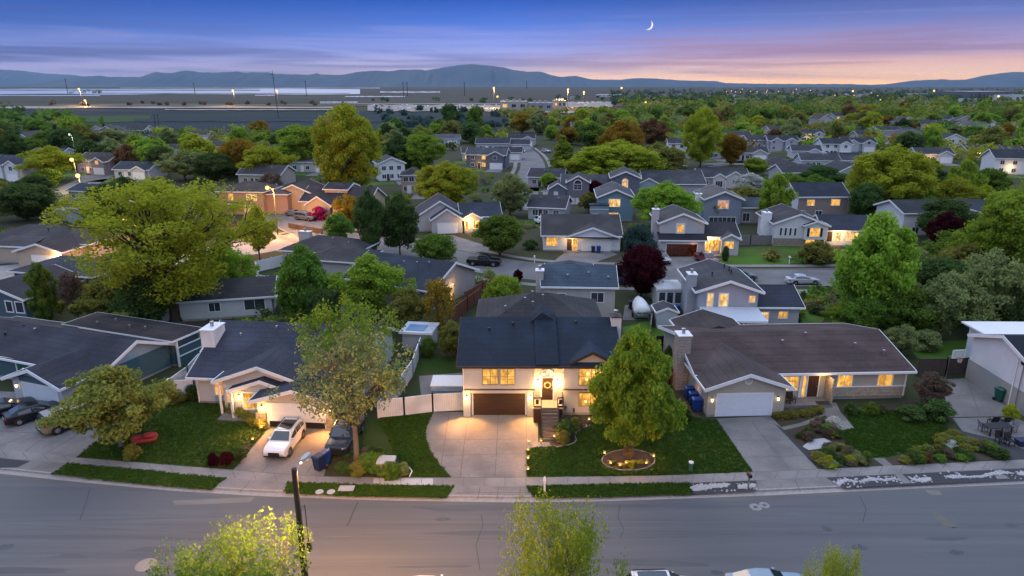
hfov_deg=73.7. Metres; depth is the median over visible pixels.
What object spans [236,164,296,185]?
house
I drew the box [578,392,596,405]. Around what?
window
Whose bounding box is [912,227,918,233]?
window
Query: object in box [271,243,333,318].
tree
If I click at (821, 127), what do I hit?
tree
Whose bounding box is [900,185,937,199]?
tree
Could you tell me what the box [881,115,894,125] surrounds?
tree
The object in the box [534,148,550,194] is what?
sidewalk
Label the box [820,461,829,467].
shrub
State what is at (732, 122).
tree mass
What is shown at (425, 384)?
patio
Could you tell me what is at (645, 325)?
back lawn
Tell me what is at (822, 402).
doormat
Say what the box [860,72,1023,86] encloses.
hills
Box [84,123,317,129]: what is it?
field
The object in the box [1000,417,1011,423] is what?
patio chair
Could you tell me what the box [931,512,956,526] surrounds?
road stain
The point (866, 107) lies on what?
tree
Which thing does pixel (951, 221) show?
tree
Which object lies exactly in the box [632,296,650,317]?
covered boat
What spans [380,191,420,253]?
tree
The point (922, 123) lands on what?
house
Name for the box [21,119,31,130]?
tree
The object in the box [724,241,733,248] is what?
window
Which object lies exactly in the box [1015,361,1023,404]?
yard light pole
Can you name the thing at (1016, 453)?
gravel bed
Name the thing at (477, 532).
road wear
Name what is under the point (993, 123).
town house
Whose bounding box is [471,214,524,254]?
tree
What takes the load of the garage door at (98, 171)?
in the house at (98, 163)
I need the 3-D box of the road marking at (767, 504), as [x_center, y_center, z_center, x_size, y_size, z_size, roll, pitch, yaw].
[17.802,15.299,48.153,0.720,0.001,0.720,0,16,0]
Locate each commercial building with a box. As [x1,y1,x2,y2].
[500,99,526,110]
[528,101,552,110]
[552,98,565,108]
[596,94,623,96]
[936,91,1012,98]
[958,98,976,101]
[992,94,1023,101]
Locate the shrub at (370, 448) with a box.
[366,446,375,451]
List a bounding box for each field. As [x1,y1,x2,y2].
[0,99,349,103]
[1,108,279,112]
[25,111,504,131]
[26,115,149,121]
[50,104,623,105]
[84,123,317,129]
[135,119,434,121]
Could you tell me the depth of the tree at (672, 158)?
198.29 m
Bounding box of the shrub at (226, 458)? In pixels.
[219,451,233,465]
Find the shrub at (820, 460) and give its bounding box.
[815,456,829,467]
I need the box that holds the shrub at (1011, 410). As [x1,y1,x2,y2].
[1001,404,1021,419]
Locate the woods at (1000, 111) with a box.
[623,93,1023,118]
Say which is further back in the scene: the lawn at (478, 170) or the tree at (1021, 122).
the tree at (1021, 122)
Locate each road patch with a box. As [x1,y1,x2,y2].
[173,497,254,504]
[925,490,941,494]
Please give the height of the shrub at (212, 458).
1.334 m
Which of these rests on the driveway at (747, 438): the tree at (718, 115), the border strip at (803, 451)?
the border strip at (803, 451)
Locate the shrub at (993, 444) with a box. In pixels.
[985,441,998,447]
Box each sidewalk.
[0,230,298,263]
[0,449,1023,485]
[246,215,1002,292]
[353,228,834,266]
[493,162,516,200]
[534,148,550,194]
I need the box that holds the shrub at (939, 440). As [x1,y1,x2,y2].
[934,437,944,444]
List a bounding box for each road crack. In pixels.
[5,524,1023,538]
[80,488,865,568]
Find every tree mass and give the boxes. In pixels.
[18,125,497,149]
[43,124,515,165]
[66,126,481,163]
[105,126,508,150]
[150,123,507,160]
[589,106,1021,160]
[609,104,1023,148]
[613,106,1023,146]
[613,109,917,145]
[613,110,1023,146]
[626,101,1023,148]
[640,103,1012,148]
[716,105,1012,145]
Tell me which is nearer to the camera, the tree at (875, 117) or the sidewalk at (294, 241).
the sidewalk at (294, 241)
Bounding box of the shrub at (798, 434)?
[795,431,802,438]
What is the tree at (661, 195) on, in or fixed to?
on the ground at (534, 233)
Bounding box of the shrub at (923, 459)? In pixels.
[918,454,927,463]
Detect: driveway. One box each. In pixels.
[0,391,98,456]
[76,174,101,177]
[234,427,330,475]
[288,215,325,228]
[305,173,322,175]
[412,194,424,198]
[425,412,551,476]
[450,235,490,252]
[484,169,501,171]
[554,251,616,263]
[623,305,651,319]
[665,257,697,270]
[717,416,817,471]
[939,163,960,165]
[945,378,1005,416]
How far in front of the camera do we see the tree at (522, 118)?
420.10 m
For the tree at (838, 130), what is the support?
on the ground at (534, 233)
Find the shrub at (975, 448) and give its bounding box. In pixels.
[972,446,978,451]
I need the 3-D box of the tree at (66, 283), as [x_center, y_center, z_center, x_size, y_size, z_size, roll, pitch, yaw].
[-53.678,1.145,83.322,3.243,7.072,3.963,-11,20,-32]
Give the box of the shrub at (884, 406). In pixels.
[879,404,888,411]
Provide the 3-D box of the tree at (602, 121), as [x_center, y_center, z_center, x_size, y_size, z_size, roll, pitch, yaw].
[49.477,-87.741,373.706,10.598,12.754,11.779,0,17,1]
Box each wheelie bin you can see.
[311,452,327,471]
[319,448,331,464]
[628,300,632,308]
[684,385,694,399]
[688,391,698,405]
[691,396,702,411]
[992,386,1006,401]
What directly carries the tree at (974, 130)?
on the ground at (534, 233)
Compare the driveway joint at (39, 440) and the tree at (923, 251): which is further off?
the tree at (923, 251)
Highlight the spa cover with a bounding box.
[430,375,462,390]
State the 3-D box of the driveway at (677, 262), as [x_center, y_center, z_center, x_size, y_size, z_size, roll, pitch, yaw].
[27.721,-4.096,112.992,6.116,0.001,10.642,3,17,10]
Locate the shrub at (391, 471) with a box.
[376,461,401,480]
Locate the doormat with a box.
[815,401,830,404]
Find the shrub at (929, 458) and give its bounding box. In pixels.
[923,451,933,462]
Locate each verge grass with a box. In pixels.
[283,481,454,497]
[526,481,694,498]
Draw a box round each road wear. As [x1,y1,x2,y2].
[0,544,14,549]
[0,552,65,557]
[0,567,71,573]
[73,553,179,559]
[119,537,202,540]
[127,545,212,552]
[168,548,324,556]
[169,529,235,531]
[247,571,386,575]
[392,565,471,567]
[412,505,535,511]
[424,529,570,535]
[435,517,450,520]
[492,529,630,531]
[514,534,598,538]
[710,570,722,574]
[822,526,832,531]
[851,544,867,549]
[919,551,953,555]
[926,537,966,540]
[949,550,963,554]
[1005,523,1017,526]
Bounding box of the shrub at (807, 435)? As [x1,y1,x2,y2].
[801,431,814,441]
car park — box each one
[367,104,502,111]
[566,101,611,107]
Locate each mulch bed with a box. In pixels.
[207,432,263,468]
[326,448,407,475]
[549,419,591,445]
[603,450,653,469]
[673,390,705,419]
[771,408,821,423]
[786,425,874,468]
[857,400,949,422]
[889,444,1008,464]
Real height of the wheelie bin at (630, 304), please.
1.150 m
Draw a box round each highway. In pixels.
[0,106,334,107]
[165,109,329,109]
[320,103,527,103]
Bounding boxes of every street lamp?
[265,186,277,234]
[291,452,311,575]
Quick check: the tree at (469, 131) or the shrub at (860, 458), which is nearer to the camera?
the shrub at (860, 458)
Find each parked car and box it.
[0,396,34,415]
[2,400,59,426]
[35,402,95,435]
[263,417,305,457]
[284,209,297,215]
[294,210,317,220]
[325,413,364,454]
[466,253,501,266]
[533,215,540,223]
[541,148,550,152]
[617,272,629,284]
[626,569,678,575]
[660,249,671,263]
[693,251,719,261]
[705,165,719,167]
[724,567,802,575]
[738,268,757,280]
[784,273,820,284]
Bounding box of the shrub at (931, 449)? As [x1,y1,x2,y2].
[927,445,933,454]
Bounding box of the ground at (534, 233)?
[0,87,1023,494]
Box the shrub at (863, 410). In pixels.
[857,407,872,415]
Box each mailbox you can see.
[543,476,545,491]
[747,471,752,488]
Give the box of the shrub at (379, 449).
[373,447,383,452]
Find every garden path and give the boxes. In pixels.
[775,403,853,429]
[874,458,892,465]
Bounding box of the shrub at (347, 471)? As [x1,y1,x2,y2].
[342,462,352,473]
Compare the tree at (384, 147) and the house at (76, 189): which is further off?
the tree at (384, 147)
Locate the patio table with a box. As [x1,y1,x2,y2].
[981,421,1013,436]
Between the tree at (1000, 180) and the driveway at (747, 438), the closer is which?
the driveway at (747, 438)
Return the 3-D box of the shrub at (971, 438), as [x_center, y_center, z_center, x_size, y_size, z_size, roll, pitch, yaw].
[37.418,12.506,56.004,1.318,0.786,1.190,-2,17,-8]
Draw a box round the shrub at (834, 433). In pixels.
[830,429,838,438]
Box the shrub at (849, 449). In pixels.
[841,445,854,454]
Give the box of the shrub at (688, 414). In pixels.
[682,408,692,419]
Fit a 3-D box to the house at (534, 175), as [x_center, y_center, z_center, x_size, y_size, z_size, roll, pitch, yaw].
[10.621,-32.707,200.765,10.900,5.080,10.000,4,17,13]
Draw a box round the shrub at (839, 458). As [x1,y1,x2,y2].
[835,454,845,464]
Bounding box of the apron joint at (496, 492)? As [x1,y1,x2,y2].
[240,479,799,499]
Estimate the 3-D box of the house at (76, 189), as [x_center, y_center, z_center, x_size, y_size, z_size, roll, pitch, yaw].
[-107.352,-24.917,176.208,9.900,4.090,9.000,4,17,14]
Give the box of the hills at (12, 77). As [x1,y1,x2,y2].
[0,70,81,85]
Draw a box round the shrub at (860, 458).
[851,452,867,464]
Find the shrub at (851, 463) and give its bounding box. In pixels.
[845,459,857,466]
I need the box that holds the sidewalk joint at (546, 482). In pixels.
[2,451,1007,485]
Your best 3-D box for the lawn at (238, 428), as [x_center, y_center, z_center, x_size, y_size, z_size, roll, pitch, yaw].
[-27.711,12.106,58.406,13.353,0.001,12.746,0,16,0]
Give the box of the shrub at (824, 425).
[820,423,832,431]
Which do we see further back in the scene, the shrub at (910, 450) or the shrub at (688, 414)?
the shrub at (688, 414)
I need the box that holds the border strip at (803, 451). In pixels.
[774,423,823,468]
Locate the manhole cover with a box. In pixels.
[135,558,156,571]
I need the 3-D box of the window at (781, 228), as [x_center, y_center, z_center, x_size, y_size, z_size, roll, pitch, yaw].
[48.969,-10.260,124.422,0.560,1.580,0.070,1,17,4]
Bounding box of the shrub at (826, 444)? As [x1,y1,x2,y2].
[821,441,837,447]
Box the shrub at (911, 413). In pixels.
[895,404,927,422]
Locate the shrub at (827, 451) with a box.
[817,447,835,455]
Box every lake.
[0,89,359,94]
[0,95,99,95]
[345,96,404,96]
[380,91,439,92]
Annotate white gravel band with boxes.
[690,482,735,491]
[737,483,757,489]
[803,438,830,449]
[833,477,861,487]
[852,476,902,483]
[908,475,931,482]
[939,469,1021,478]
[1016,470,1023,475]
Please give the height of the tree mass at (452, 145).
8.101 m
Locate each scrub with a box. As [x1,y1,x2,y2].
[49,100,344,105]
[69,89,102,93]
[372,94,621,102]
[374,104,521,129]
[496,106,633,128]
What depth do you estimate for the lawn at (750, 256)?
117.58 m
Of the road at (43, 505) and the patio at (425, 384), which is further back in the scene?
the patio at (425, 384)
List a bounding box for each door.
[7,174,17,181]
[21,381,59,401]
[31,255,56,261]
[93,168,103,174]
[133,172,144,179]
[266,402,326,428]
[437,223,457,233]
[472,393,526,414]
[490,163,501,169]
[510,154,519,159]
[541,377,553,399]
[566,238,571,249]
[581,239,610,250]
[714,392,773,416]
[754,155,765,158]
[805,375,820,396]
[826,232,832,241]
[864,147,874,151]
[940,157,952,162]
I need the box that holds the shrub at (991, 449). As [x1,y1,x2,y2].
[986,446,998,456]
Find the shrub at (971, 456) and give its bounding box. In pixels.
[962,451,976,460]
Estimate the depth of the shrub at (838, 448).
54.50 m
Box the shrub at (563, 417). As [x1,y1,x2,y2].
[559,415,567,421]
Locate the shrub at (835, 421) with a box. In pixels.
[825,416,842,429]
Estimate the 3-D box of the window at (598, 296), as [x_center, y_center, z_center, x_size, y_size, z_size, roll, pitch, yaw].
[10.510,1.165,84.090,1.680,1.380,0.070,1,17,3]
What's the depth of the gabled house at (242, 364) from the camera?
62.24 m
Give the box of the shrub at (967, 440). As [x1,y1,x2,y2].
[963,437,971,444]
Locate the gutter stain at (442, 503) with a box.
[0,474,1023,506]
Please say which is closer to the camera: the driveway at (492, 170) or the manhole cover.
the manhole cover
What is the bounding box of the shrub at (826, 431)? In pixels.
[821,427,833,437]
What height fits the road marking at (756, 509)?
0.001 m
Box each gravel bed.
[0,458,28,467]
[689,481,755,493]
[826,468,1023,487]
[948,426,1023,459]
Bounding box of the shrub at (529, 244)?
[522,239,537,249]
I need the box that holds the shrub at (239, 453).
[233,447,246,460]
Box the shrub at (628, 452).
[622,444,634,458]
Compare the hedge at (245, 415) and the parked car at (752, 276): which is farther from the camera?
the parked car at (752, 276)
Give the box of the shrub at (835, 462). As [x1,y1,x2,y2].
[831,459,842,467]
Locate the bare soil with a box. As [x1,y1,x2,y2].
[598,258,622,264]
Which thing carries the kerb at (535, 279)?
on the road at (508, 267)
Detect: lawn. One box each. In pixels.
[62,173,87,176]
[80,400,264,469]
[87,179,115,181]
[94,297,127,315]
[198,316,264,337]
[324,413,448,476]
[371,181,395,184]
[417,356,461,373]
[469,169,486,171]
[516,219,540,226]
[527,419,748,476]
[623,320,663,335]
[717,246,844,264]
[797,289,835,322]
[843,411,948,457]
[911,340,966,357]
[1007,175,1023,177]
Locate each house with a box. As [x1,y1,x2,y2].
[0,154,38,181]
[0,224,129,266]
[0,255,137,317]
[0,312,201,402]
[0,316,77,358]
[19,130,40,137]
[29,147,73,154]
[55,196,141,222]
[65,183,98,200]
[77,152,115,174]
[90,125,110,129]
[99,125,129,140]
[111,161,167,179]
[123,125,152,133]
[133,134,156,137]
[142,275,278,321]
[165,144,180,155]
[185,320,397,429]
[186,131,213,139]
[210,140,225,151]
[216,181,292,215]
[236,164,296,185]
[276,228,382,276]
[282,179,324,210]
[289,156,322,172]
[298,182,386,216]
[342,250,479,309]
[372,155,405,181]
[399,168,422,193]
[413,193,501,233]
[431,134,460,144]
[456,291,622,440]
[461,147,485,160]
[465,147,510,169]
[475,137,530,150]
[493,147,523,159]
[507,133,536,145]
[526,168,568,186]
[526,194,572,218]
[535,260,618,316]
[540,214,622,252]
[547,167,641,198]
[589,181,633,220]
[638,170,706,193]
[649,204,741,257]
[658,309,916,416]
[665,138,688,154]
[677,259,805,323]
[693,184,760,223]
[694,168,748,188]
[697,144,720,158]
[724,131,751,136]
[736,146,769,160]
[740,135,765,145]
[756,203,868,246]
[758,157,796,174]
[762,126,780,133]
[764,135,799,150]
[767,163,816,178]
[785,182,850,215]
[787,145,822,158]
[793,153,858,165]
[799,129,825,141]
[808,113,833,124]
[813,138,853,152]
[825,160,853,181]
[826,152,869,154]
[829,113,845,118]
[839,137,877,151]
[849,131,875,136]
[872,126,912,131]
[873,199,986,235]
[880,129,921,144]
[888,116,911,125]
[910,147,955,162]
[917,121,940,130]
[940,115,952,120]
[941,132,967,148]
[949,115,970,121]
[955,122,988,127]
[955,144,1022,157]
[961,321,1023,415]
[966,119,997,127]
[980,149,1023,174]
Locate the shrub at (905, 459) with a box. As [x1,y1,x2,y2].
[898,455,914,464]
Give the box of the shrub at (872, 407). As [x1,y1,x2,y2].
[864,401,879,414]
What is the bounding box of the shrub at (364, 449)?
[360,446,367,452]
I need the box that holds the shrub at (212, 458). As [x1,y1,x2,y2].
[206,452,219,466]
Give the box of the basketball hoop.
[945,349,965,379]
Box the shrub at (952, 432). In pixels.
[945,429,963,435]
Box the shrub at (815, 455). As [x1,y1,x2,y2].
[810,451,825,460]
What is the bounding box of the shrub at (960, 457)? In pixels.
[954,453,969,462]
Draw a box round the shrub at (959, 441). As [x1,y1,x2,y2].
[955,439,963,444]
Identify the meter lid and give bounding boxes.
[315,489,323,493]
[327,489,334,493]
[338,485,354,490]
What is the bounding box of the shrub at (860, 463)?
[857,459,868,465]
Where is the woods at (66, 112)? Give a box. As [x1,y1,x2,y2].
[0,108,110,127]
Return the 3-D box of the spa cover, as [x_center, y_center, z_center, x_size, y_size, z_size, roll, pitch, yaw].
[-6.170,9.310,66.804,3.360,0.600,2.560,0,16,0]
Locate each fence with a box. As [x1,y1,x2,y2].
[166,379,196,393]
[167,349,201,379]
[177,317,234,326]
[254,255,282,275]
[288,223,322,233]
[377,391,462,417]
[379,336,421,411]
[449,288,479,320]
[464,276,492,298]
[571,198,578,203]
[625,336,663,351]
[649,297,653,335]
[665,368,673,384]
[739,235,771,244]
[915,357,969,375]
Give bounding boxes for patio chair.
[786,391,796,403]
[977,419,988,432]
[987,417,1000,422]
[994,430,1007,444]
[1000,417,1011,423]
[1003,432,1016,446]
[1005,419,1020,432]
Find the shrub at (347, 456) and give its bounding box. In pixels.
[336,450,353,459]
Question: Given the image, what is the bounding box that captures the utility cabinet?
[376,455,396,472]
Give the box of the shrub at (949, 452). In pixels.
[940,447,955,458]
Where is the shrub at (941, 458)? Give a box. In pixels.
[933,454,946,462]
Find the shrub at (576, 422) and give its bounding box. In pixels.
[571,417,580,429]
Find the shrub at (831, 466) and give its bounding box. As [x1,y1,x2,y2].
[828,463,837,469]
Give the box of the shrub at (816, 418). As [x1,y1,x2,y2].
[809,416,822,422]
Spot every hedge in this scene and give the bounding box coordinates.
[219,401,268,429]
[772,405,824,419]
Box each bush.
[122,443,142,461]
[308,206,327,220]
[419,337,435,356]
[664,345,671,360]
[797,240,835,264]
[883,324,921,351]
[911,371,955,402]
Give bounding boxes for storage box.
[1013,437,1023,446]
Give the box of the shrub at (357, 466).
[348,460,365,477]
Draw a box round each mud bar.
[23,90,259,90]
[100,93,305,93]
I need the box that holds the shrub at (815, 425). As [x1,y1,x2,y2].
[809,421,822,431]
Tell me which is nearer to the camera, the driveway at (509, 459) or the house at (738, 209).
the driveway at (509, 459)
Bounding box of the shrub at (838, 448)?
[836,445,842,451]
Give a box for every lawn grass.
[379,413,449,477]
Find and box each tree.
[0,122,18,135]
[0,128,4,136]
[0,130,32,154]
[0,180,9,205]
[0,182,58,219]
[1,121,20,129]
[8,117,21,121]
[11,175,54,191]
[12,145,86,173]
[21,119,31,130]
[21,137,46,150]
[22,261,65,319]
[23,117,52,130]
[30,168,63,187]
[32,129,50,141]
[36,364,179,447]
[39,175,285,323]
[44,126,83,148]
[46,121,59,128]
[50,111,63,119]
[50,188,63,196]
[55,270,85,319]
[57,116,83,127]
[58,279,124,314]
[68,123,100,141]
[73,139,103,154]
[78,192,128,225]
[84,183,108,196]
[94,128,129,143]
[97,175,140,196]
[98,137,121,152]
[105,273,177,320]
[112,143,138,165]
[124,133,143,143]
[131,136,175,154]
[132,143,158,160]
[144,146,172,171]
[145,506,313,575]
[153,149,202,179]
[157,127,177,143]
[177,132,198,142]
[177,136,216,153]
[182,134,197,141]
[190,152,236,179]
[198,238,260,279]
[215,138,259,172]
[228,126,249,139]
[235,203,277,259]
[236,145,300,169]
[247,119,270,132]
[249,132,267,142]
[254,140,271,146]
[256,171,283,185]
[262,326,415,460]
[263,133,277,143]
[271,124,315,159]
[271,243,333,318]
[286,292,405,380]
[305,287,341,322]
[309,102,383,185]
[321,212,354,236]
[325,251,416,320]
[331,193,356,219]
[351,186,385,249]
[375,139,389,151]
[378,122,396,129]
[378,123,395,140]
[379,145,393,156]
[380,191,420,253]
[382,286,432,324]
[383,129,406,139]
[383,134,414,169]
[386,117,402,128]
[395,130,447,169]
[397,127,413,142]
[411,160,479,203]
[411,233,457,260]
[412,124,435,141]
[422,277,456,331]
[428,122,442,133]
[433,118,445,125]
[437,320,459,357]
[439,119,459,133]
[440,102,461,123]
[452,120,463,130]
[459,121,483,140]
[465,105,484,126]
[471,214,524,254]
[481,125,493,136]
[481,274,523,298]
[489,172,533,215]
[496,484,634,575]
[509,111,531,132]
[513,269,522,282]
[526,112,549,133]
[532,111,550,132]
[537,173,556,187]
[543,124,558,139]
[548,116,556,125]
[548,135,574,168]
[555,126,579,142]
[557,151,606,173]
[561,114,572,120]
[563,116,578,127]
[569,139,670,173]
[572,121,583,141]
[575,121,604,146]
[576,107,589,120]
[577,191,596,212]
[582,118,593,123]
[587,323,687,456]
[589,180,603,192]
[590,113,598,120]
[595,120,645,147]
[596,106,612,115]
[596,116,610,127]
[600,112,619,126]
[614,109,630,120]
[614,119,638,128]
[615,244,667,295]
[622,116,638,124]
[622,223,659,252]
[625,141,688,169]
[629,180,703,221]
[637,117,671,144]
[641,114,653,121]
[649,106,663,119]
[657,116,677,135]
[677,104,696,117]
[681,106,723,167]
[707,101,715,107]
[709,110,723,122]
[717,106,735,121]
[717,133,748,164]
[731,185,761,196]
[733,121,755,131]
[733,173,763,191]
[743,157,770,173]
[747,107,775,124]
[748,115,766,125]
[758,172,798,210]
[764,128,781,134]
[769,172,814,182]
[780,123,803,137]
[781,106,790,118]
[782,117,801,128]
[790,111,807,124]
[797,164,848,182]
[800,541,864,575]
[806,173,834,181]
[809,125,829,137]
[822,302,852,322]
[828,119,847,137]
[828,210,921,305]
[836,295,892,327]
[841,105,856,114]
[842,112,858,121]
[845,144,939,200]
[848,182,884,215]
[849,110,869,127]
[856,104,873,112]
[859,111,883,126]
[863,130,879,137]
[868,104,880,111]
[878,284,943,331]
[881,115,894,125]
[892,131,927,150]
[893,107,907,117]
[894,118,912,126]
[896,112,914,118]
[897,101,912,107]
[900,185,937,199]
[907,118,919,128]
[911,270,995,340]
[913,256,970,287]
[914,110,929,116]
[915,197,983,231]
[916,246,926,258]
[920,113,943,119]
[920,125,946,147]
[920,228,973,257]
[923,123,946,132]
[925,211,966,243]
[927,242,1007,266]
[930,157,943,169]
[932,167,947,188]
[932,176,977,198]
[938,120,953,125]
[943,124,966,133]
[944,180,1023,287]
[945,104,963,117]
[945,159,989,196]
[948,247,1023,321]
[964,125,985,137]
[964,183,995,201]
[970,111,993,123]
[974,130,1010,139]
[974,167,1013,193]
[977,100,991,107]
[979,124,1005,145]
[989,281,1023,321]
[990,113,1002,122]
[1003,122,1016,135]
[1003,137,1023,147]
[1004,106,1023,121]
[1012,112,1023,121]
[1017,117,1023,133]
[1018,127,1023,136]
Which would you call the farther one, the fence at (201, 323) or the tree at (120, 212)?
the tree at (120, 212)
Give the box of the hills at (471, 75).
[0,64,873,86]
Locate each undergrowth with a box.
[0,172,971,329]
[0,177,965,322]
[0,178,995,321]
[1,171,1021,322]
[59,173,927,320]
[145,171,1023,323]
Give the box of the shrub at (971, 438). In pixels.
[964,435,976,442]
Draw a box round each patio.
[419,373,461,394]
[953,417,1023,448]
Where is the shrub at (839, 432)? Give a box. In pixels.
[832,428,843,438]
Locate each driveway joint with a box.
[1,431,79,452]
[441,415,526,475]
[745,422,800,469]
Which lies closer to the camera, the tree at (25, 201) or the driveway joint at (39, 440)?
the driveway joint at (39, 440)
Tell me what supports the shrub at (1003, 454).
on the mulch bed at (980, 455)
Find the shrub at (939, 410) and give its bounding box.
[915,398,958,421]
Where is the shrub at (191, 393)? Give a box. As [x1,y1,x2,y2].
[184,384,197,401]
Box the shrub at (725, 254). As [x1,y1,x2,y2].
[721,246,728,260]
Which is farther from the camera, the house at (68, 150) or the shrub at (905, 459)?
the house at (68, 150)
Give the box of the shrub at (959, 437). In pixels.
[955,435,964,439]
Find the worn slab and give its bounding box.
[373,478,432,484]
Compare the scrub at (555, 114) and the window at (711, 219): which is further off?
the scrub at (555, 114)
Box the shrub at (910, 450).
[905,449,918,454]
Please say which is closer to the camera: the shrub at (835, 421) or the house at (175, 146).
the shrub at (835, 421)
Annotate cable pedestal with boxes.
[688,460,693,471]
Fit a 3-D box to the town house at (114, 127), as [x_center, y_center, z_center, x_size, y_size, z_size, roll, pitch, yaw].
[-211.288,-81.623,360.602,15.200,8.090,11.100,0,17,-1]
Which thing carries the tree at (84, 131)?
on the ground at (534, 233)
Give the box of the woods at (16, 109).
[0,101,48,121]
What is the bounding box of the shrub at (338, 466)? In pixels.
[333,461,348,473]
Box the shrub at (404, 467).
[397,461,408,475]
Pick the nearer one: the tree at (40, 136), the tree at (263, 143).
the tree at (263, 143)
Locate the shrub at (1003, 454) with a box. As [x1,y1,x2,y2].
[991,447,1011,460]
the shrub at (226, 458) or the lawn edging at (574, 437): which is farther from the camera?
the lawn edging at (574, 437)
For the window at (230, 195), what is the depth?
155.07 m
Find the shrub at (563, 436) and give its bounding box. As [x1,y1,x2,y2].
[555,430,570,445]
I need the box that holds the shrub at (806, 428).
[801,426,815,434]
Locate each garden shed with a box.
[399,321,439,350]
[651,300,679,327]
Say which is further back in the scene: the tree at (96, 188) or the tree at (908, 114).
the tree at (908, 114)
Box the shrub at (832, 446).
[828,444,835,450]
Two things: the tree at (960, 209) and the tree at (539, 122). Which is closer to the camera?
the tree at (960, 209)
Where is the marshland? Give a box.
[0,88,1023,105]
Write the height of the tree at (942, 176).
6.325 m
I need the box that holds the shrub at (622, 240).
[620,238,625,249]
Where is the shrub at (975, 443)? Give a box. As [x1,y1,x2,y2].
[970,439,979,445]
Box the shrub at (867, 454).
[863,451,872,460]
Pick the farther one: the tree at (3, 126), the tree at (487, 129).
the tree at (487, 129)
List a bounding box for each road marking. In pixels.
[749,503,761,510]
[759,502,769,507]
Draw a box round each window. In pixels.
[4,300,14,312]
[14,301,25,313]
[15,363,28,370]
[208,302,220,311]
[213,382,223,395]
[225,389,233,402]
[228,193,233,199]
[241,391,257,410]
[243,298,265,310]
[246,194,256,200]
[449,284,453,299]
[465,220,468,230]
[473,220,479,228]
[482,369,497,384]
[500,369,514,384]
[532,209,537,215]
[540,369,554,375]
[546,237,557,245]
[572,238,577,249]
[574,180,581,189]
[578,369,600,385]
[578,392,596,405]
[590,292,603,302]
[608,199,620,206]
[622,178,628,187]
[658,292,665,301]
[666,292,673,303]
[674,292,681,303]
[676,223,685,233]
[695,381,701,394]
[704,239,719,250]
[706,293,713,306]
[709,217,735,221]
[715,181,722,186]
[717,200,728,208]
[718,293,728,306]
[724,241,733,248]
[742,213,749,221]
[748,295,755,302]
[761,311,769,321]
[777,311,787,318]
[779,227,782,235]
[783,376,799,390]
[784,227,787,235]
[800,376,806,396]
[806,200,814,205]
[807,228,822,236]
[830,199,840,205]
[835,232,841,240]
[836,375,853,386]
[846,232,858,241]
[876,374,893,385]
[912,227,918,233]
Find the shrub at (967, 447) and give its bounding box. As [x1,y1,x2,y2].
[959,443,972,452]
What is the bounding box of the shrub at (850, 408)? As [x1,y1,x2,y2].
[843,402,857,414]
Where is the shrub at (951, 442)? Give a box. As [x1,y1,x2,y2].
[946,439,958,446]
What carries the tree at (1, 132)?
on the ground at (534, 233)
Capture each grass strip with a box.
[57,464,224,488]
[286,483,451,496]
[526,483,691,496]
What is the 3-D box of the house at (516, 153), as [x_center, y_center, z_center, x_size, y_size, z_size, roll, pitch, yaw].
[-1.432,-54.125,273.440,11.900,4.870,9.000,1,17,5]
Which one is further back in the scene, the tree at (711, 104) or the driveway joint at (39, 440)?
the tree at (711, 104)
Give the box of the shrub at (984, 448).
[978,444,989,453]
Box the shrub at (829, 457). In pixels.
[824,455,833,462]
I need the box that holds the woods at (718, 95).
[608,87,1023,104]
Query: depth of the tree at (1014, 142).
291.87 m
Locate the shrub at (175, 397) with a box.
[163,389,186,404]
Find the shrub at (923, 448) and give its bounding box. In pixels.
[918,446,928,451]
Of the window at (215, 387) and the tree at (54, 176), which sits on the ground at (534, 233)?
the tree at (54, 176)
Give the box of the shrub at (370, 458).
[359,451,385,474]
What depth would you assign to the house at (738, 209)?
144.64 m
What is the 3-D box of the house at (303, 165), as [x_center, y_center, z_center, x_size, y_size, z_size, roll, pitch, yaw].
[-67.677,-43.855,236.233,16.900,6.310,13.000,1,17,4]
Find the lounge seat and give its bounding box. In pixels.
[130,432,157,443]
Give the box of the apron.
[5,458,1018,494]
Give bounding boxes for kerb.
[0,467,1023,501]
[264,218,835,286]
[319,221,835,269]
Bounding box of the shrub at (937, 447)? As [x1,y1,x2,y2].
[934,444,942,452]
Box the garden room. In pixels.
[651,280,681,304]
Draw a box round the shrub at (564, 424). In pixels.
[554,419,575,436]
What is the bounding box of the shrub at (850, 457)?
[843,454,858,462]
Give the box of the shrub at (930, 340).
[911,329,942,352]
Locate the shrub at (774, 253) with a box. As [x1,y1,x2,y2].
[763,250,780,258]
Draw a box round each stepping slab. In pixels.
[894,474,910,482]
[995,475,1009,478]
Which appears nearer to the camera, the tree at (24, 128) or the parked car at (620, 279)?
the parked car at (620, 279)
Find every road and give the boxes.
[0,234,298,279]
[0,474,1023,575]
[54,174,114,195]
[265,214,838,284]
[517,148,544,209]
[706,160,793,165]
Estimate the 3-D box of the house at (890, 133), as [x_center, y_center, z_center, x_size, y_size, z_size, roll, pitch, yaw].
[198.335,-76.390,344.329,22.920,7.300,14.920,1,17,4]
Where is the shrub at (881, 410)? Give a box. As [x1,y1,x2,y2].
[877,406,885,413]
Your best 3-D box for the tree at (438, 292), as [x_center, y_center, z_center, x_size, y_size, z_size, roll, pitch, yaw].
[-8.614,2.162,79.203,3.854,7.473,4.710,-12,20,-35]
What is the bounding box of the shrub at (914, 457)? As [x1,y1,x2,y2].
[907,452,922,464]
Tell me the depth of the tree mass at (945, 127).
388.38 m
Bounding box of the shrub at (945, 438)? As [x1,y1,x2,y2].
[932,433,950,442]
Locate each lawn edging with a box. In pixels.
[556,425,589,447]
[601,449,655,470]

